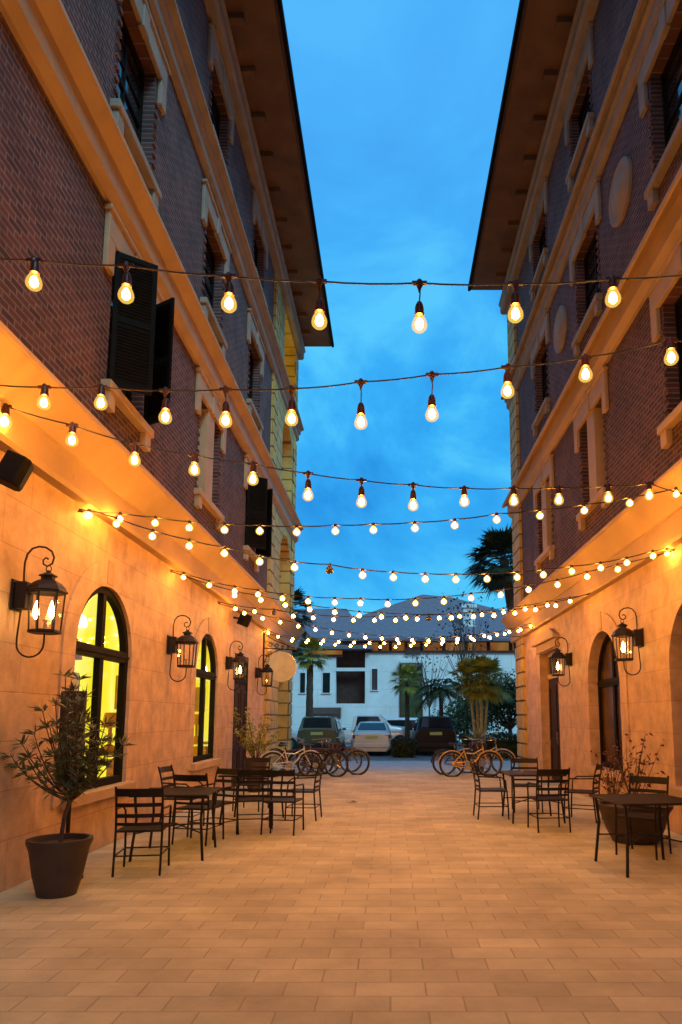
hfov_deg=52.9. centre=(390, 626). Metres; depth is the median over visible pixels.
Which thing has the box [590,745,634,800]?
red leaf shrub
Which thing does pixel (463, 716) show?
leafy tree
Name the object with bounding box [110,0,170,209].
window
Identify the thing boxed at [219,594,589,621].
string light
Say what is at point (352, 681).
white house
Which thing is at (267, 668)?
wall lantern
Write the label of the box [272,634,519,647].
string light
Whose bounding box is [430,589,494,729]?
sparse tree
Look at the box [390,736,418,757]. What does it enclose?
hedge
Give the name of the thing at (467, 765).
bicycle
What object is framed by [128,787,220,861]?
patio table
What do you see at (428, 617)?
string light
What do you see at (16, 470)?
wall speaker
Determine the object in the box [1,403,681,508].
string light
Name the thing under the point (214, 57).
window
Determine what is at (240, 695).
door
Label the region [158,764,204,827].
patio chair
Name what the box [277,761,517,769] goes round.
pavement
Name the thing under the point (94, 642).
window
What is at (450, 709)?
leafy tree
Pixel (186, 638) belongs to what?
wall lantern
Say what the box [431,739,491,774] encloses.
bicycle
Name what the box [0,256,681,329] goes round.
string light
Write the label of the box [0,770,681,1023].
alley paving
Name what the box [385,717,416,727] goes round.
parked car
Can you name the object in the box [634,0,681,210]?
window
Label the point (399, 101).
sky
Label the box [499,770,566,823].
patio table
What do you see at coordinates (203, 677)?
window
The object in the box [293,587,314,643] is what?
fan palm
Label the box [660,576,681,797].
window
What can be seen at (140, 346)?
window
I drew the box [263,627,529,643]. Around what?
string light
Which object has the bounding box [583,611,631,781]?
window
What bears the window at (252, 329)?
in the brick building at (160, 134)
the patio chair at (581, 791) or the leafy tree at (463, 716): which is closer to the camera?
the patio chair at (581, 791)
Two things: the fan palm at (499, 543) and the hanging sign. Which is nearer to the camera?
the hanging sign
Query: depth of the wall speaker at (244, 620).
15.49 m
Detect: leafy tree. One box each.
[430,699,476,743]
[451,672,508,743]
[467,668,517,738]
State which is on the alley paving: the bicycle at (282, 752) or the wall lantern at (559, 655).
the bicycle at (282, 752)
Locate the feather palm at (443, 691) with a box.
[409,678,470,715]
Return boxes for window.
[51,560,139,809]
[101,203,174,451]
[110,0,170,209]
[187,617,220,770]
[194,367,228,531]
[200,179,231,355]
[207,23,236,189]
[243,454,272,571]
[246,308,265,436]
[251,189,269,306]
[299,672,305,693]
[321,672,330,693]
[371,668,378,690]
[527,177,548,301]
[529,309,550,436]
[531,453,554,572]
[562,22,593,191]
[566,177,602,356]
[571,366,609,530]
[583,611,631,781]
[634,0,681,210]
[646,234,681,448]
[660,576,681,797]
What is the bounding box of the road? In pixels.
[291,745,509,760]
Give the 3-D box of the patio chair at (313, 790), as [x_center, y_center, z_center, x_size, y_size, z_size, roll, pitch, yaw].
[-1.349,2.618,10.947,0.587,0.905,0.521,-1,-8,5]
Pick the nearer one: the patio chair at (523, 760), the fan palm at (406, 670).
the patio chair at (523, 760)
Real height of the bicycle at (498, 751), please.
1.046 m
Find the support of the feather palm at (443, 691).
on the road
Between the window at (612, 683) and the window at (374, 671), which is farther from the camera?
the window at (374, 671)
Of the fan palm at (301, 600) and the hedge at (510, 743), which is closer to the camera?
the hedge at (510, 743)
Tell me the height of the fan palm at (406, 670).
4.579 m
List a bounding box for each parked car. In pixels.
[290,730,297,748]
[296,716,345,751]
[351,721,394,754]
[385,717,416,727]
[409,716,456,754]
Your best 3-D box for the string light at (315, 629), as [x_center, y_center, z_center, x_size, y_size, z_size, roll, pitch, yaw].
[0.153,-0.025,16.456,8.799,0.754,0.291,4,-9,-30]
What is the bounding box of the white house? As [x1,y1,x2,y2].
[291,594,517,742]
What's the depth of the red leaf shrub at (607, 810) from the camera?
8.73 m
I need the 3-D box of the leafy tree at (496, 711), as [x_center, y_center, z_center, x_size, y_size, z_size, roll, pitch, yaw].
[5.296,3.789,30.866,3.604,3.848,3.025,0,-8,0]
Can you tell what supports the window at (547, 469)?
in the brick building at (584, 180)
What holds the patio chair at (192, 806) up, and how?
on the alley paving
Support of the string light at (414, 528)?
attached to the brick building at (584, 180)
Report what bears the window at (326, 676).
in the white house
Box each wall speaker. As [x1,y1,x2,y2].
[0,450,33,491]
[233,612,251,627]
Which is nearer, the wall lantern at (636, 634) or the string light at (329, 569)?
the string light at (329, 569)
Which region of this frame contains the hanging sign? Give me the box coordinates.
[262,632,296,681]
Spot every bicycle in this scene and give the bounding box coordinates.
[260,739,322,777]
[269,737,316,771]
[280,739,340,773]
[288,738,348,776]
[304,737,362,772]
[311,739,369,774]
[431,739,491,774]
[438,739,502,776]
[455,737,515,773]
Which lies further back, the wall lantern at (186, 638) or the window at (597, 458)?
the window at (597, 458)
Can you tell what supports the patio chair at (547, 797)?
on the alley paving
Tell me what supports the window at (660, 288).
in the brick building at (584, 180)
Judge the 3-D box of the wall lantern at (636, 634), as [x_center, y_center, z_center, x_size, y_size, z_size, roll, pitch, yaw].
[3.767,0.227,10.845,0.460,1.094,0.370,0,-8,0]
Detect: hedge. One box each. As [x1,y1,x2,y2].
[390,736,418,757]
[458,731,518,758]
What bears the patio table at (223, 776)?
on the alley paving
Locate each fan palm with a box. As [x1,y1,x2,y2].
[292,636,333,715]
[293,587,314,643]
[388,662,423,737]
[443,651,515,742]
[461,523,515,660]
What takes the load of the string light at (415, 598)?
attached to the brick building at (584, 180)
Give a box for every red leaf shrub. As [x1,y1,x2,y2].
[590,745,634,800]
[598,733,672,844]
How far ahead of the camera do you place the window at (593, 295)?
13.94 m
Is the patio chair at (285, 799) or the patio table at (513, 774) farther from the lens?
the patio table at (513, 774)
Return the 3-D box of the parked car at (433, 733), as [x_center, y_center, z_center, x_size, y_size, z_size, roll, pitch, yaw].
[1.950,4.979,31.513,2.130,1.691,4.790,0,-8,0]
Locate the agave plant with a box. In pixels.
[463,727,492,771]
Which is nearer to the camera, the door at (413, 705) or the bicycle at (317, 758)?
the bicycle at (317, 758)
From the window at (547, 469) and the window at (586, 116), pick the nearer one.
the window at (586, 116)
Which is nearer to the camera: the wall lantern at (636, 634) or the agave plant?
the wall lantern at (636, 634)
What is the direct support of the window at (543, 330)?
in the brick building at (584, 180)
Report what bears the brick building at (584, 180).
on the ground
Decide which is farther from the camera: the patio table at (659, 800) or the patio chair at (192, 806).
the patio chair at (192, 806)
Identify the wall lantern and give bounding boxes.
[9,546,67,657]
[166,615,197,681]
[225,641,247,689]
[255,654,273,694]
[549,637,571,685]
[611,607,643,674]
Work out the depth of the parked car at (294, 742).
34.14 m
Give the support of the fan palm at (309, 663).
on the road
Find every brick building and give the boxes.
[0,0,333,892]
[468,0,681,834]
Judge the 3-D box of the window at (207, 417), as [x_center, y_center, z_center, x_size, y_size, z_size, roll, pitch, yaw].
[-3.650,-3.373,13.514,0.360,2.580,2.220,0,-8,0]
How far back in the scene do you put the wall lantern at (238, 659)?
14.90 m
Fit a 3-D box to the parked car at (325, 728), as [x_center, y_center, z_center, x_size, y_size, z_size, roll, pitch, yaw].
[-3.150,4.979,31.513,2.130,1.691,4.790,0,-8,0]
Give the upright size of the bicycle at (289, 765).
1.046 m
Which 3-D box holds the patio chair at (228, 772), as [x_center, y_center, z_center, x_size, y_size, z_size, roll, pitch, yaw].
[-2.405,2.413,9.410,0.521,0.905,0.587,-4,-9,30]
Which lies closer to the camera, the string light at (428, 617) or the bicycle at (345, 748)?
the string light at (428, 617)
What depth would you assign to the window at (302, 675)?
44.87 m
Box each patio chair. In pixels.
[111,786,171,876]
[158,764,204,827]
[171,772,223,845]
[186,767,242,839]
[232,756,270,811]
[236,768,272,834]
[260,768,303,835]
[284,761,325,820]
[469,760,509,819]
[510,757,542,812]
[527,767,570,832]
[564,762,603,822]
[614,774,671,859]
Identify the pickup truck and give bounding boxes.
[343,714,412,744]
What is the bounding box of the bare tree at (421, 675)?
[406,643,452,715]
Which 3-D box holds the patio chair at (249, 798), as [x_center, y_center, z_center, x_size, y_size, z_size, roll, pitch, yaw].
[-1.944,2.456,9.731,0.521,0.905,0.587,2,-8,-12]
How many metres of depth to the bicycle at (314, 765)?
18.72 m
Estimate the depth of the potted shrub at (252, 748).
14.85 m
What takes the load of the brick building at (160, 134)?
on the ground
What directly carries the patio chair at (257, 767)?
on the alley paving
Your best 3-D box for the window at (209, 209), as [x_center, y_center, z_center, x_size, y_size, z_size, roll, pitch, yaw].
[-3.650,-7.110,13.861,0.360,2.640,2.070,0,-8,0]
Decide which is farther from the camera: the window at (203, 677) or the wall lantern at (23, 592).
the window at (203, 677)
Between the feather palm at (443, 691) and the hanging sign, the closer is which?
the hanging sign
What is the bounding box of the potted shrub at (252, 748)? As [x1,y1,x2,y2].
[231,707,282,792]
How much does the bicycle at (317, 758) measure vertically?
1.037 m
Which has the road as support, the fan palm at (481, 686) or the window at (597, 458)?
the fan palm at (481, 686)
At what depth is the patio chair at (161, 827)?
7.01 m
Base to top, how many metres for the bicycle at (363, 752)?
1.042 m
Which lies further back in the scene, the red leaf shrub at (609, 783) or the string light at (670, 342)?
the red leaf shrub at (609, 783)
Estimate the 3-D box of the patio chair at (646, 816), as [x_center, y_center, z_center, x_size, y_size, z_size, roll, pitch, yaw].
[3.020,2.245,8.148,0.521,0.905,0.587,-6,-10,40]
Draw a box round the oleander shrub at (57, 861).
[0,667,134,898]
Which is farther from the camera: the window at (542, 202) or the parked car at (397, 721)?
the parked car at (397, 721)
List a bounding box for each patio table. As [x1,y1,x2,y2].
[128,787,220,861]
[218,774,283,824]
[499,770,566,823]
[589,793,681,877]
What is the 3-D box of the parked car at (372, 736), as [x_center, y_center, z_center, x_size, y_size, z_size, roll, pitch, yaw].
[-0.800,5.054,31.201,2.060,1.462,4.690,0,-8,0]
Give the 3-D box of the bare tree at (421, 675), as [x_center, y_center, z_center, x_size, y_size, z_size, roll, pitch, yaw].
[2.438,3.755,38.796,3.222,6.010,2.800,0,-8,0]
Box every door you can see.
[231,653,248,785]
[399,664,422,717]
[531,628,560,779]
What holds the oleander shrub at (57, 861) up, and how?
on the alley paving
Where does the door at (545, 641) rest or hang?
in the brick building at (584, 180)
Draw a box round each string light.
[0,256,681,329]
[0,336,681,426]
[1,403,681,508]
[77,509,674,581]
[79,487,681,534]
[170,550,673,605]
[170,571,589,620]
[218,603,530,641]
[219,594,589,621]
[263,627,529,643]
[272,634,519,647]
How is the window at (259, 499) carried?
in the brick building at (160, 134)
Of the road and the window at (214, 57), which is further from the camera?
the road
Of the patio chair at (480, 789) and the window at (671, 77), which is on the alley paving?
the patio chair at (480, 789)
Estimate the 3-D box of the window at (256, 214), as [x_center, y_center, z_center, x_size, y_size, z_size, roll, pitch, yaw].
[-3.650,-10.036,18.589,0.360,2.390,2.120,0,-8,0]
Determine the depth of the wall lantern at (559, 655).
15.02 m
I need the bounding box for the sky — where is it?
[282,0,518,615]

